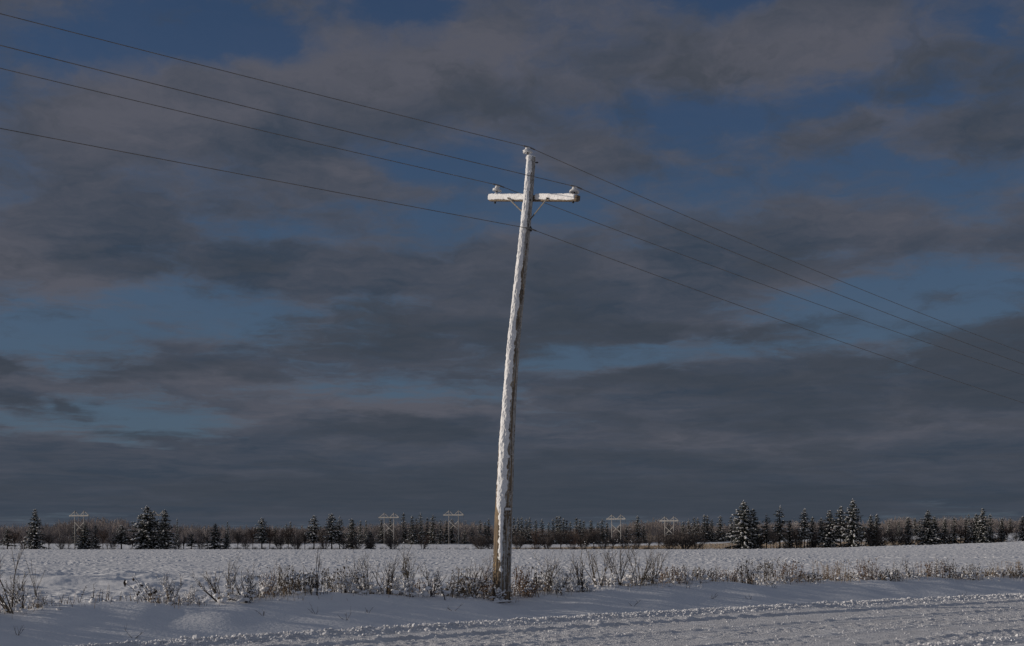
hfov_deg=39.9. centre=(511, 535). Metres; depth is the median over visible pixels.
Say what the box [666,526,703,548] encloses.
bare bush
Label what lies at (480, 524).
spruce tree
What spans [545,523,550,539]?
spruce tree
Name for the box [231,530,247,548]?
bare tree
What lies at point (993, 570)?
shrub
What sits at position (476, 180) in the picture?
power line
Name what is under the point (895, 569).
shrub
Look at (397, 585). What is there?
shrub
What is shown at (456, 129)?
power line
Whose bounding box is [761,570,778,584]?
shrub
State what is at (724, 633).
road
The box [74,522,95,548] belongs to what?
spruce tree
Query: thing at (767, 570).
weed clump
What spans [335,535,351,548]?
bare bush
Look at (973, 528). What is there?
spruce tree
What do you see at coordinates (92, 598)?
weed clump
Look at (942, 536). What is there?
bare tree
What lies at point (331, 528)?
spruce tree
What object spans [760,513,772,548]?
spruce tree
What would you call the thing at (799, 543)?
bare bush
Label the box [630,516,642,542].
spruce tree
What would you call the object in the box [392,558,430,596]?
shrub
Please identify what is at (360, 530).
spruce tree
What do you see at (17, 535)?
bare tree
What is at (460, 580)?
weed clump
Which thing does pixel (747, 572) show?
weed clump
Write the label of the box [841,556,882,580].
weed clump
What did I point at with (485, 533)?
spruce tree
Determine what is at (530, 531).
spruce tree
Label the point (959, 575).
weed clump
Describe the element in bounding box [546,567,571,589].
shrub
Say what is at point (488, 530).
spruce tree
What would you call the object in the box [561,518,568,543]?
spruce tree
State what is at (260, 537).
spruce tree
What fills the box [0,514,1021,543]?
distant wood
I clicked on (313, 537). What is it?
spruce tree
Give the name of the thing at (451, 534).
spruce tree
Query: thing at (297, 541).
bare bush
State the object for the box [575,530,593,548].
bare bush
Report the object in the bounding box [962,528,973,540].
bare bush
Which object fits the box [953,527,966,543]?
bare tree
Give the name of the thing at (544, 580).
shrub
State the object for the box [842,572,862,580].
weed clump
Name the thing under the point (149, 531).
spruce tree
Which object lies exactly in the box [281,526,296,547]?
bare tree
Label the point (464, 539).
spruce tree
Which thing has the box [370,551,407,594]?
shrub
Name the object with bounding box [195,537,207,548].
bare bush
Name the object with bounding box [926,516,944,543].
spruce tree
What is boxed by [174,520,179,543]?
spruce tree
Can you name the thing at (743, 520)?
spruce tree
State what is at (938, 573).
shrub
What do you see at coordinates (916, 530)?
spruce tree
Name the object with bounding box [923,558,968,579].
weed clump
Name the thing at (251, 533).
bare tree
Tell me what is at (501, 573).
utility pole
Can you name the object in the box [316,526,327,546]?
bare tree
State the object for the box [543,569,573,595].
shrub
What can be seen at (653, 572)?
shrub
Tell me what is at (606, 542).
bare bush
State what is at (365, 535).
spruce tree
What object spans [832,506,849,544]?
spruce tree
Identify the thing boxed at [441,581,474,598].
weed clump
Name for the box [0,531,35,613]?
shrub
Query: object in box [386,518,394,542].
spruce tree
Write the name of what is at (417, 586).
weed clump
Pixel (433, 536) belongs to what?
spruce tree
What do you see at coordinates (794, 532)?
bare tree
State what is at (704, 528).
spruce tree
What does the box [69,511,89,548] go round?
timber pylon
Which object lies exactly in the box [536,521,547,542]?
spruce tree
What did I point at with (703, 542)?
bare bush
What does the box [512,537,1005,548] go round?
straw grass
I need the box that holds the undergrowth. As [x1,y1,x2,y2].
[0,568,1022,613]
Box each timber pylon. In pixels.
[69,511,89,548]
[151,510,167,544]
[378,513,398,539]
[443,510,463,543]
[606,514,625,543]
[659,516,678,534]
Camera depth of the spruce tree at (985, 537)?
388.32 m
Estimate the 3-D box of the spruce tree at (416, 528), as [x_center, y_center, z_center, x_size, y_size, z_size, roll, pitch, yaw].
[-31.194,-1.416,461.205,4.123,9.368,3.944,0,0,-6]
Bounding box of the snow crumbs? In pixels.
[64,593,1023,645]
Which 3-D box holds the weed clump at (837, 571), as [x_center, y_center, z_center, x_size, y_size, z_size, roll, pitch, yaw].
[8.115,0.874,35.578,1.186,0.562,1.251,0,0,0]
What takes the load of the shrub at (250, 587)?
on the ground at (72, 572)
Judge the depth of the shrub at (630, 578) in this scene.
31.10 m
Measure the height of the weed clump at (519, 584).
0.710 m
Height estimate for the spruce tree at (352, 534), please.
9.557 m
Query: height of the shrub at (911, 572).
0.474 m
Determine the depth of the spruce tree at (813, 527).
396.68 m
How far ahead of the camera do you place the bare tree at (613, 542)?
398.23 m
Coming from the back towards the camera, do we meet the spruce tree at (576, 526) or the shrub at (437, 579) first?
the spruce tree at (576, 526)
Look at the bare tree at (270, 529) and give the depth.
397.20 m
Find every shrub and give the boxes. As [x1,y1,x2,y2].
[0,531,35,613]
[1,570,45,611]
[23,553,46,608]
[24,586,48,606]
[142,588,164,603]
[156,570,184,603]
[181,584,203,602]
[191,566,244,602]
[220,552,257,600]
[228,556,260,602]
[237,579,261,599]
[255,560,279,597]
[260,556,301,593]
[308,578,324,591]
[334,569,364,592]
[336,544,389,592]
[352,569,373,591]
[361,572,382,592]
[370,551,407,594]
[371,553,402,594]
[384,570,408,594]
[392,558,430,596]
[397,538,422,594]
[422,562,447,596]
[458,554,494,596]
[469,556,492,597]
[489,586,514,603]
[527,563,556,590]
[533,544,565,591]
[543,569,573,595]
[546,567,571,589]
[557,549,599,591]
[560,576,583,591]
[574,531,618,586]
[575,574,600,591]
[594,564,611,584]
[598,531,637,586]
[606,567,625,584]
[622,544,671,582]
[623,546,658,585]
[623,565,640,584]
[658,568,675,582]
[668,565,695,580]
[683,566,690,583]
[712,562,726,580]
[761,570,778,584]
[778,566,794,582]
[856,557,877,579]
[885,561,902,576]
[902,563,926,576]
[931,555,948,576]
[964,561,983,579]
[982,553,1001,575]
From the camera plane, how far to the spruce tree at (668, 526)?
456.60 m
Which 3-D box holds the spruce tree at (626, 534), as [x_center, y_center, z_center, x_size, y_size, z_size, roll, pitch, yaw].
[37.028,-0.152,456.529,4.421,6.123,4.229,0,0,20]
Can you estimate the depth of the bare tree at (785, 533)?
393.70 m
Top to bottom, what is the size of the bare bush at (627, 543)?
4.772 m
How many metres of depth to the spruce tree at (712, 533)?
456.13 m
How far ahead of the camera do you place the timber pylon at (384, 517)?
451.82 m
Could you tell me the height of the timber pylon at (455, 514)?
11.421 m
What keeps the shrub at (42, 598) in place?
on the ground at (72, 572)
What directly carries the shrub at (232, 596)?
on the ground at (72, 572)
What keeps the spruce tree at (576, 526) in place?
on the ground at (72, 572)
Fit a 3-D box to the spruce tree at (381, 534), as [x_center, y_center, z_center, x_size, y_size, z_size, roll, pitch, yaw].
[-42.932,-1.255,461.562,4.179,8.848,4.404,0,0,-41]
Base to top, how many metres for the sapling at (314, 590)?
1.023 m
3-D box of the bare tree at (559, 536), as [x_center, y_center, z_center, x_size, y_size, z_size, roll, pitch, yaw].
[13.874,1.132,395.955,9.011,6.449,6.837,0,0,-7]
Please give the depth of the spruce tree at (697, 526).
460.83 m
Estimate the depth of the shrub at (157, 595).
23.35 m
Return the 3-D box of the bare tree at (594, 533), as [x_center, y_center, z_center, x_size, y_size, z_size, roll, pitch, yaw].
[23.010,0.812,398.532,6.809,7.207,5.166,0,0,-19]
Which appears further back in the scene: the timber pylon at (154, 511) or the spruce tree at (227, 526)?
the spruce tree at (227, 526)
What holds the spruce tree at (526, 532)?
on the ground at (72, 572)
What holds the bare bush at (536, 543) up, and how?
on the ground at (72, 572)
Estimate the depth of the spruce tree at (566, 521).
457.01 m
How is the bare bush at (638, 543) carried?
on the ground at (72, 572)
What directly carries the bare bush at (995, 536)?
on the ground at (72, 572)
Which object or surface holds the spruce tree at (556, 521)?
on the ground at (72, 572)
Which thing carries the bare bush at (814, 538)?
on the ground at (72, 572)
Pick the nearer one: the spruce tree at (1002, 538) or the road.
the road
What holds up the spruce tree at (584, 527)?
on the ground at (72, 572)
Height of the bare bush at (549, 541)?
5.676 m
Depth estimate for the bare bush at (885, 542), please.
394.50 m
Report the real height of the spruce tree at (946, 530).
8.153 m
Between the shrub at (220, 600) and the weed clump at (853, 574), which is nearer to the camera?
the shrub at (220, 600)
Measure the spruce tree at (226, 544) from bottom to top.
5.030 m
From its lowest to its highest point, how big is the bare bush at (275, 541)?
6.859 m
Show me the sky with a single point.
(202, 346)
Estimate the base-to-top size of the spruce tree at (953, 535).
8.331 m
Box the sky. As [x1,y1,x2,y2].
[0,0,1023,534]
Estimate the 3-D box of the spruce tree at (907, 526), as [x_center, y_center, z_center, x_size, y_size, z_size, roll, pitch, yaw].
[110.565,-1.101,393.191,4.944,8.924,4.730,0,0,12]
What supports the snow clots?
on the ground at (72, 572)
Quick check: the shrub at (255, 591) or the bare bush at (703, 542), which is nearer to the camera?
the shrub at (255, 591)
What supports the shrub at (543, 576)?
on the ground at (72, 572)
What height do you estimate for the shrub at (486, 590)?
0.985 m
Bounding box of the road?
[87,594,1023,645]
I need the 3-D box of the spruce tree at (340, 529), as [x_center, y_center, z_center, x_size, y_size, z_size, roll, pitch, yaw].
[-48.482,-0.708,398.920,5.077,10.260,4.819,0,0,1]
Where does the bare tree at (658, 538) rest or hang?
on the ground at (72, 572)
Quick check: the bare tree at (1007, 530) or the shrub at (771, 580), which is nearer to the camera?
the shrub at (771, 580)
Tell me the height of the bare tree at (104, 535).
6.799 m
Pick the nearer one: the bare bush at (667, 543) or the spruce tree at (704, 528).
the bare bush at (667, 543)
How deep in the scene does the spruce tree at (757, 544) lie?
396.06 m
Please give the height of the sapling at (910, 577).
0.712 m
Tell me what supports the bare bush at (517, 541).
on the ground at (72, 572)
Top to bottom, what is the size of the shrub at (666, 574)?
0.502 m
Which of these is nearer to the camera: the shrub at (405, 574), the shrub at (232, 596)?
the shrub at (232, 596)
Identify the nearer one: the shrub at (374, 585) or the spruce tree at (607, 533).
the shrub at (374, 585)
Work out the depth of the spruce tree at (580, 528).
459.28 m
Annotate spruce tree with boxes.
[0,527,16,548]
[21,509,46,548]
[70,524,78,543]
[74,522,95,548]
[90,525,101,548]
[111,525,130,548]
[125,506,170,548]
[152,510,177,548]
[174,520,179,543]
[186,532,196,548]
[204,523,227,548]
[223,534,230,548]
[224,521,230,543]
[252,518,271,548]
[305,515,322,548]
[323,514,342,548]
[333,517,347,548]
[345,519,358,548]
[356,520,363,543]
[362,520,367,543]
[363,531,376,548]
[375,519,385,543]
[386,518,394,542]
[398,513,409,543]
[406,516,418,543]
[414,518,419,543]
[415,512,425,543]
[423,518,431,542]
[426,515,439,543]
[435,520,444,543]
[442,521,450,543]
[448,519,456,543]
[461,530,469,543]
[467,528,474,543]
[476,520,485,538]
[483,522,489,542]
[485,519,493,542]
[512,518,517,543]
[515,519,521,536]
[518,517,525,540]
[522,519,530,543]
[527,518,533,543]
[530,520,541,538]
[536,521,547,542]
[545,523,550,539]
[549,519,557,543]
[553,516,560,541]
[555,516,564,543]
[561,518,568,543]
[564,519,569,543]
[567,521,572,541]
[568,518,580,542]
[577,521,584,538]
[581,521,587,540]
[586,520,594,542]
[597,520,609,543]
[603,524,610,543]
[615,525,623,542]
[621,527,632,543]
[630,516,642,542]
[638,525,647,542]
[666,521,671,537]
[682,519,694,539]
[690,519,700,540]
[694,518,702,541]
[697,515,712,541]
[705,516,710,539]
[706,520,716,541]
[713,516,727,541]
[724,518,734,539]
[725,500,762,548]
[740,509,764,548]
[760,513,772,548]
[771,505,788,547]
[783,520,796,547]
[796,509,813,547]
[805,516,817,547]
[815,510,843,547]
[815,518,825,541]
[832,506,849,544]
[841,500,866,546]
[862,515,875,545]
[872,514,884,545]
[896,522,901,536]
[901,517,916,544]
[910,518,919,535]
[915,510,942,544]
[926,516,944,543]
[941,519,948,543]
[947,517,960,543]
[958,519,968,543]
[965,514,982,542]
[966,514,971,533]
[972,508,993,542]
[986,514,998,542]
[996,518,1007,541]
[1016,516,1023,540]
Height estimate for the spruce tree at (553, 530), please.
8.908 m
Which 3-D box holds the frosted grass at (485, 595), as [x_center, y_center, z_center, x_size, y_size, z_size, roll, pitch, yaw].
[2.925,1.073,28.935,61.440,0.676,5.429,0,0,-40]
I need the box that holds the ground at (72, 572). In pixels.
[0,533,1023,645]
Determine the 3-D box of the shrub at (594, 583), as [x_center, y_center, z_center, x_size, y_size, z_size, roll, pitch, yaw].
[1.785,0.512,30.235,1.034,1.269,0.878,0,0,0]
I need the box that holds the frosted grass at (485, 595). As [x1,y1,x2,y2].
[0,569,1021,611]
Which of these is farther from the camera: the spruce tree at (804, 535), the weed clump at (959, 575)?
the spruce tree at (804, 535)
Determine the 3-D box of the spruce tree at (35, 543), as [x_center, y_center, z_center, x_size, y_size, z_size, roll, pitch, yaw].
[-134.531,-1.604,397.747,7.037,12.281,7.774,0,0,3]
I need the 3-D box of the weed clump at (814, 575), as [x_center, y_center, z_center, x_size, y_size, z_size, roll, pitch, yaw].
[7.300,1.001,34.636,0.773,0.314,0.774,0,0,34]
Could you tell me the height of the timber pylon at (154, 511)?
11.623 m
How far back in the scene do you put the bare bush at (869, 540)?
392.89 m
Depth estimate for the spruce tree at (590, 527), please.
460.90 m
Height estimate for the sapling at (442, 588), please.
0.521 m
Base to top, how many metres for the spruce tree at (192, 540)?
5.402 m
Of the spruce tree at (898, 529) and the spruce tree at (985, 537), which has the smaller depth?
the spruce tree at (985, 537)
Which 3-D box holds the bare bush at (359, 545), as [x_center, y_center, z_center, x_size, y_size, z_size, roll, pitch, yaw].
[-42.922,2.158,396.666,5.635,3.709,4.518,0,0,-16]
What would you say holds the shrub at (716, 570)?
on the ground at (72, 572)
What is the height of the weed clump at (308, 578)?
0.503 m
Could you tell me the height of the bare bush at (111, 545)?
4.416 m
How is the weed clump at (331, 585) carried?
on the ground at (72, 572)
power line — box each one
[0,13,1023,352]
[0,45,1022,363]
[0,68,1022,374]
[0,128,1022,402]
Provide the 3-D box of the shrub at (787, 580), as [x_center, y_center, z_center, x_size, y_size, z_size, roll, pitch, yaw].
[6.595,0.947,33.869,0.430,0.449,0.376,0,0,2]
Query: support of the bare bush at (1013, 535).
on the ground at (72, 572)
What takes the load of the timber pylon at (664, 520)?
on the ground at (72, 572)
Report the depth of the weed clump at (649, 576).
31.17 m
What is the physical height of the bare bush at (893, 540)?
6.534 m
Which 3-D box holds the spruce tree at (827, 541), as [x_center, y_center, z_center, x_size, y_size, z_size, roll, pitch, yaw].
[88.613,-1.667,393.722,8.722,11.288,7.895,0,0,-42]
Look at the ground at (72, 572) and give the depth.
39.04 m
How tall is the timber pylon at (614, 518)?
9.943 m
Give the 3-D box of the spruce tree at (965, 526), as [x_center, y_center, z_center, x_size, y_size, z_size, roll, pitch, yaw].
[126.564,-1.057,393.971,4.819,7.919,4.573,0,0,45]
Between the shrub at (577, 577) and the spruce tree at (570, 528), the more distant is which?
the spruce tree at (570, 528)
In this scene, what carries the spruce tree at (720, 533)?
on the ground at (72, 572)
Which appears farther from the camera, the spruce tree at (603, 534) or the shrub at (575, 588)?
the spruce tree at (603, 534)
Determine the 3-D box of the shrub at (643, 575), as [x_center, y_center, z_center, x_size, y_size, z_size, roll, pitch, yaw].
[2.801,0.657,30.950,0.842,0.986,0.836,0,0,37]
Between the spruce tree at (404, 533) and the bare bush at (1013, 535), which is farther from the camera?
the spruce tree at (404, 533)
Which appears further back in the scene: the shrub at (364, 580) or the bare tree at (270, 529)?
the bare tree at (270, 529)
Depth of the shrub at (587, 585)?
29.74 m
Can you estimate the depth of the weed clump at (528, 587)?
28.50 m
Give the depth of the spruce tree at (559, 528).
454.78 m
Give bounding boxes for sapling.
[303,540,331,595]
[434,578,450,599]
[902,559,919,578]
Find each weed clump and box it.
[79,584,121,602]
[123,573,159,603]
[257,565,319,595]
[278,567,329,594]
[278,577,309,592]
[302,564,364,592]
[412,579,433,591]
[418,565,482,596]
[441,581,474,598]
[462,575,493,595]
[511,562,537,596]
[511,577,540,597]
[517,565,556,593]
[637,573,659,584]
[647,565,703,583]
[681,565,728,581]
[710,568,745,581]
[734,558,766,583]
[755,557,790,584]
[773,559,804,582]
[798,570,828,582]
[810,560,859,581]
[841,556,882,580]
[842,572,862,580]
[877,567,902,581]
[905,560,951,577]
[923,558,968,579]
[945,572,961,579]
[953,563,992,579]
[978,568,999,574]
[997,560,1023,576]
[1002,566,1023,577]
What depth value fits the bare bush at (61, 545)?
397.42 m
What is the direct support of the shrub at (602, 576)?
on the ground at (72, 572)
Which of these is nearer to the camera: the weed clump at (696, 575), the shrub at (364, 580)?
the shrub at (364, 580)
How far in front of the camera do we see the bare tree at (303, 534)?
398.47 m
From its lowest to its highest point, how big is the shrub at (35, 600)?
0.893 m
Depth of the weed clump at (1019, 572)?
39.17 m
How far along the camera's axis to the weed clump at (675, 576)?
31.85 m
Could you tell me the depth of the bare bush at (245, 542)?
397.46 m
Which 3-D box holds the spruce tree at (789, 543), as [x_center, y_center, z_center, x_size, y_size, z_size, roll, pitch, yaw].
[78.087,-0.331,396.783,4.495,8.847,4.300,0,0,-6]
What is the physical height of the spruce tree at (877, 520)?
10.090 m
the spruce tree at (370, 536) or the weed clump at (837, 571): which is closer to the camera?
the weed clump at (837, 571)
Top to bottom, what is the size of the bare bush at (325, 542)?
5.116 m
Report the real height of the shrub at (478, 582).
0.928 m
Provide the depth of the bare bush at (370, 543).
396.29 m
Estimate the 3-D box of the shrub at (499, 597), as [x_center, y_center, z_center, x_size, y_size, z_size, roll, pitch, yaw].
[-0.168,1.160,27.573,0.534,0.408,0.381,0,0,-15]
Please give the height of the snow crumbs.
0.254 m
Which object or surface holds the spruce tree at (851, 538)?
on the ground at (72, 572)
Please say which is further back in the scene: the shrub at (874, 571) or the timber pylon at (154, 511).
the timber pylon at (154, 511)
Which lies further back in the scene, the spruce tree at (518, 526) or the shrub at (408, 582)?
the spruce tree at (518, 526)
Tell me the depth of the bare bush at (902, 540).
391.40 m
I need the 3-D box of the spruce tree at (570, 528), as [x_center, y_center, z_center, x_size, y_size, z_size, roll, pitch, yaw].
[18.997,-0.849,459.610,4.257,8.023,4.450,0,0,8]
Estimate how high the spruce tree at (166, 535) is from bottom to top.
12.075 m
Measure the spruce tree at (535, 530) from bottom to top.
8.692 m
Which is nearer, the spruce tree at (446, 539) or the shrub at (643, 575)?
the shrub at (643, 575)
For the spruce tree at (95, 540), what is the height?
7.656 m
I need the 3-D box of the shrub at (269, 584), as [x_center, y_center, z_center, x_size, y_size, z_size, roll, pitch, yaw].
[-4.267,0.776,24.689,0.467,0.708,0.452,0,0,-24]
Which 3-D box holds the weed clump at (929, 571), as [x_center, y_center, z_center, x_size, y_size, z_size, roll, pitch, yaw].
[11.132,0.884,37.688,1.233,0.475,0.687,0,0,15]
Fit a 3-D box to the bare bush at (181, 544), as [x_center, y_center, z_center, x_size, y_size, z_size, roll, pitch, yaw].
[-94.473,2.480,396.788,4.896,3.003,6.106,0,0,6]
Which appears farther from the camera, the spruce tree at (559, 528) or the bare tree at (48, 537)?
the spruce tree at (559, 528)
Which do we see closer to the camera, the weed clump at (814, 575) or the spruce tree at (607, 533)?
the weed clump at (814, 575)
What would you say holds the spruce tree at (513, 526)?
on the ground at (72, 572)
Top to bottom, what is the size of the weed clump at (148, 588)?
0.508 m
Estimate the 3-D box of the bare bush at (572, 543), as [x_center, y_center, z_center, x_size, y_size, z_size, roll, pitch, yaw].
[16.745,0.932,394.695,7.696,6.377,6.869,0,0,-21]
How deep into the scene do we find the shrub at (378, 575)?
27.07 m
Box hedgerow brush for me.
[1,538,1013,549]
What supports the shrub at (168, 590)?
on the ground at (72, 572)
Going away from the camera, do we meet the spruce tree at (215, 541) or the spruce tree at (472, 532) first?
the spruce tree at (215, 541)
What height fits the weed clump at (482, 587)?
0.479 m
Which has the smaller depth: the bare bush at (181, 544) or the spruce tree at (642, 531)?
the bare bush at (181, 544)
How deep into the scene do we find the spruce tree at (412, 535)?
452.19 m
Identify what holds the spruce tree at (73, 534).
on the ground at (72, 572)
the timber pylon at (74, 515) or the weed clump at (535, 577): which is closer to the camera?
the weed clump at (535, 577)
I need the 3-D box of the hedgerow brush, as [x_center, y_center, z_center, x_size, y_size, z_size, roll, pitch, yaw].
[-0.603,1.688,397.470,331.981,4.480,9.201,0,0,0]
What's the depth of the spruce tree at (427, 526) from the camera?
461.24 m
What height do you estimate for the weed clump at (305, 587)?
0.555 m
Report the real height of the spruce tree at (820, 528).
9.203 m
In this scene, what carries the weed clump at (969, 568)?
on the ground at (72, 572)
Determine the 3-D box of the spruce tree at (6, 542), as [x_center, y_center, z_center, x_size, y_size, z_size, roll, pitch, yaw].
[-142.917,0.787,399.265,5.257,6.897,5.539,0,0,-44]
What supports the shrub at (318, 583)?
on the ground at (72, 572)
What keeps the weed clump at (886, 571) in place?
on the ground at (72, 572)
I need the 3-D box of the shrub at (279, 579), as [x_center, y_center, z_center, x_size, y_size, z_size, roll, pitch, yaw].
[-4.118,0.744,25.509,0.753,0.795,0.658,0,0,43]
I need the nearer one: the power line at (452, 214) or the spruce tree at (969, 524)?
the power line at (452, 214)
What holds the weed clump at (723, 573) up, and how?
on the ground at (72, 572)
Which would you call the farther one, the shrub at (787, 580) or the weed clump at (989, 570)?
the weed clump at (989, 570)
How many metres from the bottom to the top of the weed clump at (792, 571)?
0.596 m
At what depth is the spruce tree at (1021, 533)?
388.82 m
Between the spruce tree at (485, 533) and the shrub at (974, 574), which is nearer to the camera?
the shrub at (974, 574)
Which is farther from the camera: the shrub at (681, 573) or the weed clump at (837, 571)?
the weed clump at (837, 571)
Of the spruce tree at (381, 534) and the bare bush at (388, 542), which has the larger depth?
the spruce tree at (381, 534)
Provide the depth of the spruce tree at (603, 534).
454.83 m
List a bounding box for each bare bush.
[55,536,67,548]
[106,536,118,548]
[172,541,182,548]
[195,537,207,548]
[238,535,253,548]
[270,528,287,548]
[284,529,305,548]
[316,534,334,548]
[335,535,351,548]
[350,538,364,548]
[360,538,376,548]
[380,532,403,548]
[418,533,431,548]
[466,531,493,548]
[485,539,493,548]
[512,531,527,548]
[524,530,548,548]
[537,532,555,548]
[558,529,585,548]
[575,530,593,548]
[594,535,615,548]
[616,536,633,548]
[627,537,644,548]
[652,530,686,548]
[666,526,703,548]
[685,537,709,548]
[793,533,804,547]
[812,533,820,546]
[863,523,888,545]
[879,531,891,545]
[882,525,911,545]
[895,533,911,545]
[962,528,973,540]
[990,531,1001,542]
[1005,529,1018,540]
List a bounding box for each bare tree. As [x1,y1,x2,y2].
[9,531,23,543]
[41,533,59,544]
[93,529,109,544]
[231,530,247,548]
[245,527,257,548]
[265,525,276,548]
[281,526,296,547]
[300,530,312,548]
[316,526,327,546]
[548,530,573,548]
[585,528,603,548]
[604,537,624,546]
[637,531,658,548]
[656,535,668,548]
[766,530,779,547]
[781,529,790,548]
[792,528,799,539]
[937,531,951,542]
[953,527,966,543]
[999,527,1017,539]
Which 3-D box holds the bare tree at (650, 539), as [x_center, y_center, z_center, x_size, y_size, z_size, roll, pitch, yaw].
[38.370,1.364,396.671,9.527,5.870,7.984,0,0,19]
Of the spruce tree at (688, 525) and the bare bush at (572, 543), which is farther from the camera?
the spruce tree at (688, 525)
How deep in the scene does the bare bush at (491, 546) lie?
398.36 m
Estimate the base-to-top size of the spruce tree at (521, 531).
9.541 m
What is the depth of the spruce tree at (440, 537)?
453.90 m
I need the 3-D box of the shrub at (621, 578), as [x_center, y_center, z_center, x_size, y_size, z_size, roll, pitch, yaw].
[2.308,0.456,30.711,1.095,1.372,0.771,0,0,0]
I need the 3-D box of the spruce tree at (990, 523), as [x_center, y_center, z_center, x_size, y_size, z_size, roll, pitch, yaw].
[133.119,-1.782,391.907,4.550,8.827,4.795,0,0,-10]
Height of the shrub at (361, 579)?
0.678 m
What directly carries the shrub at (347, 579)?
on the ground at (72, 572)
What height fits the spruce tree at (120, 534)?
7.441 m
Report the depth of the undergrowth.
26.39 m
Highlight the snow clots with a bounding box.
[5,570,1019,609]
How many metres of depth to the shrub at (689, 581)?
31.83 m
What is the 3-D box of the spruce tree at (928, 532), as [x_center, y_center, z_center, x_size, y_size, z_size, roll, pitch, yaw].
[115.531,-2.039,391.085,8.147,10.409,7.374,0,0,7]
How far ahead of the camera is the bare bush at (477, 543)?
397.44 m
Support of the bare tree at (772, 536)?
on the ground at (72, 572)
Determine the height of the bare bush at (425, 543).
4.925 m
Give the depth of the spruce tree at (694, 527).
457.93 m
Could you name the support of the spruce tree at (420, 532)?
on the ground at (72, 572)
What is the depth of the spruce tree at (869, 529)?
394.60 m
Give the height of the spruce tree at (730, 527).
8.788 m
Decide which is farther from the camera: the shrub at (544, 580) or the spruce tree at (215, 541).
the spruce tree at (215, 541)
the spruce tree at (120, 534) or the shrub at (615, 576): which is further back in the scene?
the spruce tree at (120, 534)
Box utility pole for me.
[488,147,579,602]
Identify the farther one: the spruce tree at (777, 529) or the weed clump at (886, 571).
the spruce tree at (777, 529)
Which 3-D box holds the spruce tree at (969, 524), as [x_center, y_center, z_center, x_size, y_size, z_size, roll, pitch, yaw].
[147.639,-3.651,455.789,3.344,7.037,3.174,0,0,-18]
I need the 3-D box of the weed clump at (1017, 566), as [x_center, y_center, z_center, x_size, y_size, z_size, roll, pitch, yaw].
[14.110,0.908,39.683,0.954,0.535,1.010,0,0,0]
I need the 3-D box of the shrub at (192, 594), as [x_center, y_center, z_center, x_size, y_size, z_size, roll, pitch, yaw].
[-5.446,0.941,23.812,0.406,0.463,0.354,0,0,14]
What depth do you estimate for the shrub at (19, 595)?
21.23 m
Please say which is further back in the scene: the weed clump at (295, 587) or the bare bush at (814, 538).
the bare bush at (814, 538)
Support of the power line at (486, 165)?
attached to the utility pole
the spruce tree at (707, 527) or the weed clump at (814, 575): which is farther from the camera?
the spruce tree at (707, 527)
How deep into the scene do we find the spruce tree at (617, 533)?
457.61 m

